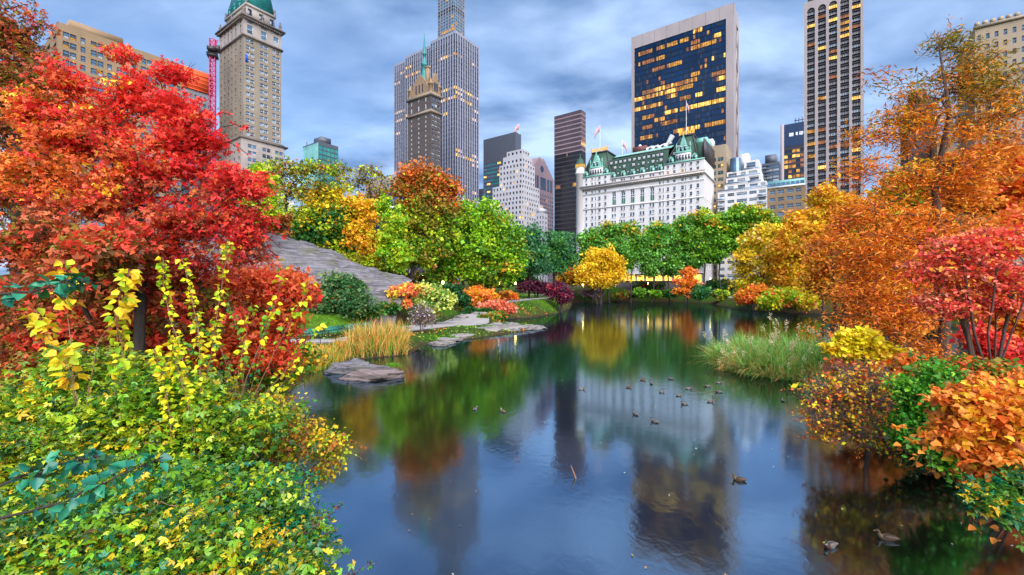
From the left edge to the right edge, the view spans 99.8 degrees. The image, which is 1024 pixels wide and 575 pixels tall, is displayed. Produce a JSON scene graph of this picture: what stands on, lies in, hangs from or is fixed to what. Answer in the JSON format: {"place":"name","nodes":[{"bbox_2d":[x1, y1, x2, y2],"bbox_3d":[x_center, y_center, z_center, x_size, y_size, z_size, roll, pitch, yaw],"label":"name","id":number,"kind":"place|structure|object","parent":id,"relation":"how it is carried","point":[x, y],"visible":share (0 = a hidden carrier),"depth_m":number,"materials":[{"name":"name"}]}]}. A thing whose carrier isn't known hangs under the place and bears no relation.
{"place":"outdoors","nodes":[
{"label":"outdoors","id":0,"kind":"place"},
{"bbox_2d":[282,294,547,343],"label":"rock ledge","id":1,"kind":"structure","parent":0,"point":[471,320],"depth_m":67.70,"materials":[{"name":"stone"}]},
{"bbox_2d":[0,274,1023,530],"bbox_3d":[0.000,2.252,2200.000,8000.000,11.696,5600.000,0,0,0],"label":"ground","id":2,"kind":"structure","parent":0,"point":[426,334],"depth_m":69.07,"materials":[{"name":"soil"}]},
{"bbox_2d":[0,0,118,396],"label":"dark maple","id":3,"kind":"object","parent":2,"relation":"on","point":[12,37],"visible":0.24,"depth_m":13.27,"materials":[{"name":"red plant"}]},
{"bbox_2d":[17,259,143,428],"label":"yellow shoots","id":4,"kind":"object","parent":2,"relation":"on","point":[56,362],"visible":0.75,"depth_m":5.98,"materials":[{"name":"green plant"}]},
{"bbox_2d":[0,272,172,522],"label":"elm branch","id":5,"kind":"object","parent":2,"relation":"on","point":[73,466],"visible":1,"depth_m":2.57,"materials":[{"name":"green plant"}]},
{"bbox_2d":[0,336,178,450],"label":"vine shrub","id":6,"kind":"object","parent":2,"relation":"on","point":[27,398],"visible":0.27,"depth_m":6.49,"materials":[{"name":"green plant"}]},
{"bbox_2d":[0,409,180,526],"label":"vine shrub","id":7,"kind":"object","parent":2,"relation":"on","point":[28,450],"visible":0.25,"depth_m":5.13,"materials":[{"name":"green plant"}]},
{"bbox_2d":[40,19,180,250],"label":"tan slab apartments","id":8,"kind":"structure","parent":2,"relation":"on","point":[78,43],"depth_m":152.84,"materials":[{"name":"concrete"}]},
{"bbox_2d":[103,269,141,443],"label":"yellow shoots","id":9,"kind":"object","parent":2,"relation":"on","point":[117,369],"visible":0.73,"depth_m":6.08,"materials":[{"name":"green plant"}]},
{"bbox_2d":[0,203,248,385],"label":"dark maple","id":10,"kind":"object","parent":2,"relation":"on","point":[96,253],"visible":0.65,"depth_m":10.77,"materials":[{"name":"red plant"}]},
{"bbox_2d":[0,42,289,367],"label":"red maple","id":11,"kind":"object","parent":2,"relation":"on","point":[92,132],"visible":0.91,"depth_m":10.23,"materials":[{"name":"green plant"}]},
{"bbox_2d":[21,358,309,479],"bbox_3d":[-5.099,3.478,6.279,4.134,4.919,2.074,0,0,0],"label":"vine shrub","id":12,"kind":"object","parent":2,"relation":"on","point":[136,424],"visible":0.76,"depth_m":5.96,"materials":[{"name":"green plant"}]},
{"bbox_2d":[0,469,355,574],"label":"vine shrub","id":13,"kind":"object","parent":2,"relation":"on","point":[29,545],"visible":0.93,"depth_m":4.26,"materials":[{"name":"green plant"}]},
{"bbox_2d":[146,240,235,570],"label":"yellow shoots","id":14,"kind":"object","parent":2,"relation":"on","point":[186,389],"visible":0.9,"depth_m":5.95,"materials":[{"name":"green plant"}]},
{"bbox_2d":[181,64,213,240],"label":"construction tower","id":15,"kind":"structure","parent":2,"relation":"on","point":[201,89],"depth_m":209.37,"materials":[{"name":"concrete"}]},
{"bbox_2d":[56,444,351,574],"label":"vine shrub","id":16,"kind":"object","parent":2,"relation":"on","point":[275,497],"visible":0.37,"depth_m":5.23,"materials":[{"name":"green plant"}]},
{"bbox_2d":[206,38,219,241],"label":"tower crane","id":17,"kind":"object","parent":2,"relation":"on","point":[213,51],"visible":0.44,"depth_m":189.25,"materials":[{"name":"metal"}]},
{"bbox_2d":[178,303,273,480],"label":"green shoots","id":18,"kind":"object","parent":2,"relation":"on","point":[188,345],"visible":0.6,"depth_m":7.15,"materials":[{"name":"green plant"}]},
{"bbox_2d":[145,258,327,395],"bbox_3d":[-10.156,2.377,14.355,7.795,7.330,3.741,0,0,0],"label":"red shrub","id":19,"kind":"object","parent":2,"relation":"on","point":[258,288],"visible":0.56,"depth_m":14.00,"materials":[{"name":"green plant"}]},
{"bbox_2d":[204,0,287,238],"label":"beige hotel tower","id":20,"kind":"structure","parent":2,"relation":"on","point":[249,34],"depth_m":196.38,"materials":[{"name":"white stone"}]},
{"bbox_2d":[194,342,328,401],"bbox_3d":[-10.079,4.068,17.069,5.559,4.006,2.355,0,0,0],"label":"waterside shrub","id":21,"kind":"object","parent":2,"relation":"on","point":[308,356],"visible":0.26,"depth_m":16.68,"materials":[{"name":"green plant"}]},
{"bbox_2d":[238,159,287,258],"bbox_3d":[-36.086,-8.708,61.931,7.078,19.134,5.856,0,0,0],"label":"tree","id":22,"kind":"object","parent":2,"relation":"on","point":[259,166],"visible":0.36,"depth_m":61.67,"materials":[{"name":"green plant"}]},
{"bbox_2d":[257,210,293,233],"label":"tree","id":23,"kind":"object","parent":2,"relation":"on","point":[285,219],"visible":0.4,"depth_m":69.50,"materials":[{"name":"orange plant"}]},
{"bbox_2d":[227,258,326,471],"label":"yellow shoots","id":24,"kind":"object","parent":2,"relation":"on","point":[262,341],"visible":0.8,"depth_m":6.78,"materials":[{"name":"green plant"}]},
{"bbox_2d":[211,379,366,489],"bbox_3d":[-4.002,4.016,7.381,2.917,4.956,1.784,0,0,0],"label":"waterside shrub","id":25,"kind":"object","parent":2,"relation":"on","point":[328,441],"visible":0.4,"depth_m":7.30,"materials":[{"name":"yellow plant"}]},
{"bbox_2d":[170,232,418,324],"bbox_3d":[-34.093,-1.267,67.483,36.016,15.554,19.820,0,0,0],"label":"rock outcrop","id":26,"kind":"object","parent":2,"relation":"on","point":[303,255],"visible":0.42,"depth_m":64.33,"materials":[{"name":"stone"}]},
{"bbox_2d":[264,151,356,237],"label":"tree","id":27,"kind":"object","parent":2,"relation":"on","point":[293,171],"visible":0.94,"depth_m":77.25,"materials":[{"name":"green plant"}]},
{"bbox_2d":[301,136,337,223],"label":"teal glass block","id":28,"kind":"structure","parent":2,"relation":"on","point":[322,148],"depth_m":336.22,"materials":[{"name":"glass"}]},
{"bbox_2d":[288,181,367,252],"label":"tree","id":29,"kind":"object","parent":2,"relation":"on","point":[312,219],"visible":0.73,"depth_m":78.07,"materials":[{"name":"green plant"}]},
{"bbox_2d":[291,501,376,574],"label":"water sprig","id":30,"kind":"object","parent":2,"relation":"on","point":[331,530],"visible":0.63,"depth_m":5.01,"materials":[{"name":"green plant"}]},
{"bbox_2d":[303,268,377,319],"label":"shrub","id":31,"kind":"object","parent":2,"relation":"on","point":[341,292],"visible":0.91,"depth_m":54.88,"materials":[{"name":"green plant"}]},
{"bbox_2d":[315,239,381,269],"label":"shrub","id":32,"kind":"object","parent":2,"relation":"on","point":[358,257],"visible":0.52,"depth_m":78.10,"materials":[{"name":"plant"}]},
{"bbox_2d":[328,162,393,268],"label":"tree","id":33,"kind":"object","parent":2,"relation":"on","point":[361,180],"visible":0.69,"depth_m":87.28,"materials":[{"name":"green plant"}]},
{"bbox_2d":[334,191,389,264],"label":"tree","id":34,"kind":"object","parent":2,"relation":"on","point":[360,236],"visible":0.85,"depth_m":78.28,"materials":[{"name":"yellow plant"}]},
{"bbox_2d":[372,300,402,315],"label":"shrub","id":35,"kind":"object","parent":2,"relation":"on","point":[391,308],"visible":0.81,"depth_m":59.48,"materials":[{"name":"green plant"}]},
{"bbox_2d":[373,190,416,274],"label":"tree","id":36,"kind":"object","parent":2,"relation":"on","point":[391,246],"visible":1,"depth_m":73.13,"materials":[{"name":"green plant"}]},
{"bbox_2d":[384,281,422,322],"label":"shrub","id":37,"kind":"object","parent":2,"relation":"on","point":[406,290],"visible":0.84,"depth_m":63.35,"materials":[{"name":"orange plant"}]},
{"bbox_2d":[406,301,437,332],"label":"shrub","id":38,"kind":"object","parent":2,"relation":"on","point":[420,320],"visible":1,"depth_m":53.77,"materials":[{"name":"grey plant"}]},
{"bbox_2d":[406,33,442,275],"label":"spired hotel tower","id":39,"kind":"structure","parent":2,"relation":"on","point":[423,101],"depth_m":303.98,"materials":[{"name":"grey"}]},
{"bbox_2d":[385,155,466,279],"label":"tree","id":40,"kind":"object","parent":2,"relation":"on","point":[428,207],"visible":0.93,"depth_m":82.31,"materials":[{"name":"green plant"}]},
{"bbox_2d":[410,279,457,323],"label":"shrub","id":41,"kind":"object","parent":2,"relation":"on","point":[433,294],"visible":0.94,"depth_m":65.28,"materials":[{"name":"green plant"}]},
{"bbox_2d":[394,30,478,283],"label":"office tower","id":42,"kind":"structure","parent":2,"relation":"on","point":[452,59],"depth_m":360.96,"materials":[{"name":"stone"}]},
{"bbox_2d":[438,0,464,37],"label":"grid tower","id":43,"kind":"structure","parent":2,"relation":"on","point":[451,15],"depth_m":650.53,"materials":[{"name":"concrete"}]},
{"bbox_2d":[440,282,471,309],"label":"shrub","id":44,"kind":"object","parent":2,"relation":"on","point":[462,297],"visible":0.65,"depth_m":83.10,"materials":[{"name":"green plant"}]},
{"bbox_2d":[420,195,534,291],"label":"tree","id":45,"kind":"object","parent":2,"relation":"on","point":[487,243],"visible":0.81,"depth_m":92.66,"materials":[{"name":"green plant"}]},
{"bbox_2d":[463,285,500,305],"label":"shrub","id":46,"kind":"object","parent":2,"relation":"on","point":[481,294],"visible":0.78,"depth_m":88.77,"materials":[{"name":"orange plant"}]},
{"bbox_2d":[1,365,969,481],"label":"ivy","id":47,"kind":"object","parent":2,"relation":"on","point":[800,384],"depth_m":26.10,"materials":[{"name":"green plant"}]},
{"bbox_2d":[475,298,518,315],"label":"shrub","id":48,"kind":"object","parent":2,"relation":"on","point":[500,304],"visible":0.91,"depth_m":85.37,"materials":[{"name":"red plant"}]},
{"bbox_2d":[483,132,520,205],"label":"grey banded office","id":49,"kind":"structure","parent":2,"relation":"on","point":[496,149],"depth_m":445.32,"materials":[{"name":"teal glass"}]},
{"bbox_2d":[489,149,542,284],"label":"white stepped tower","id":50,"kind":"structure","parent":2,"relation":"on","point":[516,192],"depth_m":334.98,"materials":[{"name":"concrete"}]},
{"bbox_2d":[516,277,550,297],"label":"purple plum","id":51,"kind":"object","parent":2,"relation":"on","point":[535,286],"visible":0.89,"depth_m":122.96,"materials":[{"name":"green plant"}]},
{"bbox_2d":[516,222,553,298],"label":"tree","id":52,"kind":"object","parent":2,"relation":"on","point":[540,251],"visible":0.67,"depth_m":122.13,"materials":[{"name":"green plant"}]},
{"bbox_2d":[536,208,546,282],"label":"white block","id":53,"kind":"structure","parent":2,"relation":"on","point":[541,216],"depth_m":302.00,"materials":[{"name":"concrete"}]},
{"bbox_2d":[532,157,553,283],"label":"pink gabled tower","id":54,"kind":"structure","parent":2,"relation":"on","point":[544,182],"depth_m":425.41,"materials":[{"name":"stone"}]},
{"bbox_2d":[546,281,574,312],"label":"purple plum","id":55,"kind":"object","parent":2,"relation":"on","point":[559,292],"visible":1,"depth_m":111.25,"materials":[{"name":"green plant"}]},
{"bbox_2d":[542,228,579,283],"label":"tree","id":56,"kind":"object","parent":2,"relation":"on","point":[563,257],"visible":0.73,"depth_m":147.43,"materials":[{"name":"green plant"}]},
{"bbox_2d":[554,110,585,282],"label":"bronze glass tower","id":57,"kind":"structure","parent":2,"relation":"on","point":[569,138],"depth_m":352.13,"materials":[{"name":"brown glass"}]},
{"bbox_2d":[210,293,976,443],"bbox_3d":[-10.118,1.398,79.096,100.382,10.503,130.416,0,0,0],"label":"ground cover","id":58,"kind":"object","parent":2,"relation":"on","point":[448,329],"visible":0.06,"depth_m":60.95,"materials":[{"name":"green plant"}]},
{"bbox_2d":[573,226,619,302],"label":"tree","id":59,"kind":"object","parent":2,"relation":"on","point":[586,240],"visible":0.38,"depth_m":179.81,"materials":[{"name":"green plant"}]},
{"bbox_2d":[571,241,634,303],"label":"yellow tree","id":60,"kind":"object","parent":2,"relation":"on","point":[603,269],"visible":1,"depth_m":169.35,"materials":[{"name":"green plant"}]},
{"bbox_2d":[593,220,631,302],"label":"tree","id":61,"kind":"object","parent":2,"relation":"on","point":[608,229],"visible":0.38,"depth_m":181.65,"materials":[{"name":"green plant"}]},
{"bbox_2d":[609,220,657,302],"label":"tree","id":62,"kind":"object","parent":2,"relation":"on","point":[633,231],"visible":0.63,"depth_m":183.68,"materials":[{"name":"green plant"}]},
{"bbox_2d":[575,126,715,283],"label":"grand hotel","id":63,"kind":"structure","parent":2,"relation":"on","point":[645,185],"depth_m":222.04,"materials":[{"name":"white"}]},
{"bbox_2d":[631,220,673,302],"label":"tree","id":64,"kind":"object","parent":2,"relation":"on","point":[652,260],"visible":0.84,"depth_m":184.47,"materials":[{"name":"green plant"}]},
{"bbox_2d":[651,222,690,301],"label":"tree","id":65,"kind":"object","parent":2,"relation":"on","point":[671,268],"visible":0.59,"depth_m":185.29,"materials":[{"name":"green plant"}]},
{"bbox_2d":[660,214,708,302],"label":"tree","id":66,"kind":"object","parent":2,"relation":"on","point":[689,258],"visible":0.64,"depth_m":183.30,"materials":[{"name":"green plant"}]},
{"bbox_2d":[631,2,738,157],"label":"glass office tower","id":67,"kind":"structure","parent":2,"relation":"on","point":[693,62],"depth_m":326.24,"materials":[{"name":"glass"}]},
{"bbox_2d":[670,266,703,303],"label":"orange tree","id":68,"kind":"object","parent":2,"relation":"on","point":[687,282],"visible":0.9,"depth_m":166.90,"materials":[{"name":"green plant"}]},
{"bbox_2d":[689,283,712,304],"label":"shrub","id":69,"kind":"object","parent":2,"relation":"on","point":[700,292],"visible":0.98,"depth_m":163.01,"materials":[{"name":"green plant"}]},
{"bbox_2d":[677,206,733,284],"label":"tree","id":70,"kind":"object","parent":2,"relation":"on","point":[694,235],"visible":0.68,"depth_m":181.78,"materials":[{"name":"green plant"}]},
{"bbox_2d":[709,139,731,279],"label":"beige apartment block","id":71,"kind":"structure","parent":2,"relation":"on","point":[723,154],"depth_m":224.41,"materials":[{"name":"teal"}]},
{"bbox_2d":[702,211,743,288],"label":"tree","id":72,"kind":"object","parent":2,"relation":"on","point":[721,249],"visible":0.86,"depth_m":179.49,"materials":[{"name":"green plant"}]},
{"bbox_2d":[717,201,763,284],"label":"tree","id":73,"kind":"object","parent":2,"relation":"on","point":[734,213],"visible":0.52,"depth_m":177.51,"materials":[{"name":"green plant"}]},
{"bbox_2d":[717,153,767,280],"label":"white terraced apartments","id":74,"kind":"structure","parent":2,"relation":"on","point":[746,182],"depth_m":214.40,"materials":[{"name":"grey"}]},
{"bbox_2d":[733,282,768,312],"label":"shrub","id":75,"kind":"object","parent":2,"relation":"on","point":[749,294],"visible":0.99,"depth_m":109.01,"materials":[{"name":"orange plant"}]},
{"bbox_2d":[724,218,790,309],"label":"tree","id":76,"kind":"object","parent":2,"relation":"on","point":[744,266],"visible":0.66,"depth_m":120.96,"materials":[{"name":"yellow plant"}]},
{"bbox_2d":[737,203,785,255],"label":"tree","id":77,"kind":"object","parent":2,"relation":"on","point":[753,216],"visible":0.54,"depth_m":173.90,"materials":[{"name":"green plant"}]},
{"bbox_2d":[689,314,843,384],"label":"tall reeds","id":78,"kind":"object","parent":2,"relation":"on","point":[773,358],"visible":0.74,"depth_m":31.94,"materials":[{"name":"green plant"}]},
{"bbox_2d":[762,154,779,182],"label":"blue glass tower","id":79,"kind":"structure","parent":2,"relation":"on","point":[771,169],"depth_m":425.09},
{"bbox_2d":[767,177,805,284],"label":"tan stone block","id":80,"kind":"structure","parent":2,"relation":"on","point":[786,195],"depth_m":202.53,"materials":[{"name":"grey"}]},
{"bbox_2d":[756,206,822,308],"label":"tree","id":81,"kind":"object","parent":2,"relation":"on","point":[782,252],"visible":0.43,"depth_m":110.71,"materials":[{"name":"orange plant"}]},
{"bbox_2d":[754,284,824,312],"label":"shrub","id":82,"kind":"object","parent":2,"relation":"on","point":[788,296],"visible":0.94,"depth_m":104.22,"materials":[{"name":"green plant"}]},
{"bbox_2d":[780,117,803,179],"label":"glowing office tower","id":83,"kind":"structure","parent":2,"relation":"on","point":[792,151],"depth_m":307.05,"materials":[{"name":"glass"}]},
{"bbox_2d":[790,179,865,316],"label":"tree","id":84,"kind":"object","parent":2,"relation":"on","point":[825,192],"visible":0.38,"depth_m":93.89,"materials":[{"name":"orange plant"}]},
{"bbox_2d":[792,201,871,324],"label":"tree","id":85,"kind":"object","parent":2,"relation":"on","point":[813,275],"visible":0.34,"depth_m":74.50,"materials":[{"name":"orange plant"}]},
{"bbox_2d":[804,0,863,208],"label":"arched bay tower","id":86,"kind":"structure","parent":2,"relation":"on","point":[833,52],"depth_m":207.37,"materials":[{"name":"concrete"}]},
{"bbox_2d":[784,353,904,465],"bbox_3d":[13.963,4.284,15.691,7.863,3.718,2.756,0,0,-12],"label":"bare shrub","id":87,"kind":"object","parent":2,"relation":"on","point":[852,404],"visible":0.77,"depth_m":15.30,"materials":[{"name":"brown plant"}]},
{"bbox_2d":[816,325,907,418],"bbox_3d":[15.952,3.973,19.970,3.584,4.536,1.851,0,0,0],"label":"shrub","id":88,"kind":"object","parent":2,"relation":"on","point":[859,342],"visible":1,"depth_m":19.66,"materials":[{"name":"yellow plant"}]},
{"bbox_2d":[823,347,953,380],"bbox_3d":[19.545,4.397,21.948,6.820,2.715,3.502,0,0,0],"label":"shrub","id":89,"kind":"object","parent":2,"relation":"on","point":[900,361],"visible":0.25,"depth_m":21.54,"materials":[{"name":"orange plant"}]},
{"bbox_2d":[836,203,957,347],"bbox_3d":[35.626,-0.064,40.158,9.757,15.571,7.010,0,0,0],"label":"tree","id":90,"kind":"object","parent":2,"relation":"on","point":[929,208],"visible":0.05,"depth_m":38.95,"materials":[{"name":"orange plant"}]},
{"bbox_2d":[846,157,966,240],"bbox_3d":[56.565,-4.706,59.583,16.366,25.929,10.220,0,0,0],"label":"tree","id":91,"kind":"object","parent":2,"relation":"on","point":[911,203],"visible":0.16,"depth_m":59.18,"materials":[{"name":"orange plant"}]},
{"bbox_2d":[791,14,1023,358],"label":"maple tree","id":92,"kind":"object","parent":2,"relation":"on","point":[916,121],"visible":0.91,"depth_m":25.62,"materials":[{"name":"orange plant"}]},
{"bbox_2d":[900,75,936,250],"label":"brown tower block","id":93,"kind":"structure","parent":2,"relation":"on","point":[917,148],"depth_m":193.50,"materials":[{"name":"brick"}]},
{"bbox_2d":[867,350,971,479],"bbox_3d":[13.654,4.126,13.351,4.088,4.248,2.309,0,0,16],"label":"shrub","id":94,"kind":"object","parent":2,"relation":"on","point":[909,413],"visible":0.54,"depth_m":13.33,"materials":[{"name":"green plant"}]},
{"bbox_2d":[881,443,964,483],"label":"shrub","id":95,"kind":"object","parent":2,"relation":"on","point":[923,462],"visible":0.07,"depth_m":14.78,"materials":[{"name":"green plant"}]},
{"bbox_2d":[890,371,1023,547],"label":"orange beech","id":96,"kind":"object","parent":2,"relation":"on","point":[978,429],"visible":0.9,"depth_m":8.40,"materials":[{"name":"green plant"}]},
{"bbox_2d":[891,219,1023,363],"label":"burning bush","id":97,"kind":"object","parent":2,"relation":"on","point":[979,268],"visible":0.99,"depth_m":17.16,"materials":[{"name":"red plant"}]},
{"bbox_2d":[917,354,1023,385],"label":"shrub","id":98,"kind":"object","parent":2,"relation":"on","point":[973,365],"visible":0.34,"depth_m":15.07,"materials":[{"name":"orange plant"}]},
{"bbox_2d":[924,202,1023,343],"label":"tree","id":99,"kind":"object","parent":2,"relation":"on","point":[1018,213],"visible":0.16,"depth_m":29.36,"materials":[{"name":"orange plant"}]},
{"bbox_2d":[925,140,1023,222],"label":"tree","id":100,"kind":"object","parent":2,"relation":"on","point":[1015,194],"visible":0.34,"depth_m":46.70,"materials":[{"name":"orange plant"}]},
{"bbox_2d":[949,320,1023,367],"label":"shrub","id":101,"kind":"object","parent":2,"relation":"on","point":[1014,350],"visible":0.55,"depth_m":20.70,"materials":[{"name":"red plant"}]},
{"bbox_2d":[954,461,1023,552],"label":"bramble","id":102,"kind":"object","parent":2,"relation":"on","point":[1001,503],"visible":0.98,"depth_m":8.06,"materials":[{"name":"green plant"}]},
{"bbox_2d":[958,12,1023,282],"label":"beige corner block","id":103,"kind":"structure","parent":2,"relation":"on","point":[1010,28],"depth_m":125.99,"materials":[{"name":"grey"}]},
{"bbox_2d":[0,0,1023,274],"label":"sky","id":104,"kind":"structure","parent":0,"point":[540,61],"materials":[{"name":"blue"}]},
{"bbox_2d":[286,302,1023,574],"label":"pond water","id":105,"kind":"structure","parent":0,"point":[667,502],"depth_m":15.32,"materials":[{"name":"liquid"}]},
{"bbox_2d":[302,335,347,371],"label":"cattails","id":106,"kind":"object","parent":105,"relation":"in","point":[332,356],"visible":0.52,"depth_m":37.87,"materials":[{"name":"yellow plant"}]},
{"bbox_2d":[323,358,390,374],"bbox_3d":[-11.869,6.186,32.980,5.225,1.568,1.784,0,0,-5],"label":"boulder","id":107,"kind":"object","parent":105,"relation":"in","point":[348,366],"visible":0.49,"depth_m":32.60,"materials":[{"name":"stone"}]},
{"bbox_2d":[338,367,404,380],"bbox_3d":[-10.105,6.329,31.331,4.573,0.972,2.907,0,0,-3],"label":"boulder","id":108,"kind":"object","parent":105,"relation":"in","point":[370,374],"visible":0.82,"depth_m":30.55,"materials":[{"name":"stone"}]},
{"bbox_2d":[339,312,419,359],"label":"cattails","id":109,"kind":"object","parent":105,"relation":"in","point":[388,338],"visible":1,"depth_m":41.95,"materials":[{"name":"yellow plant"}]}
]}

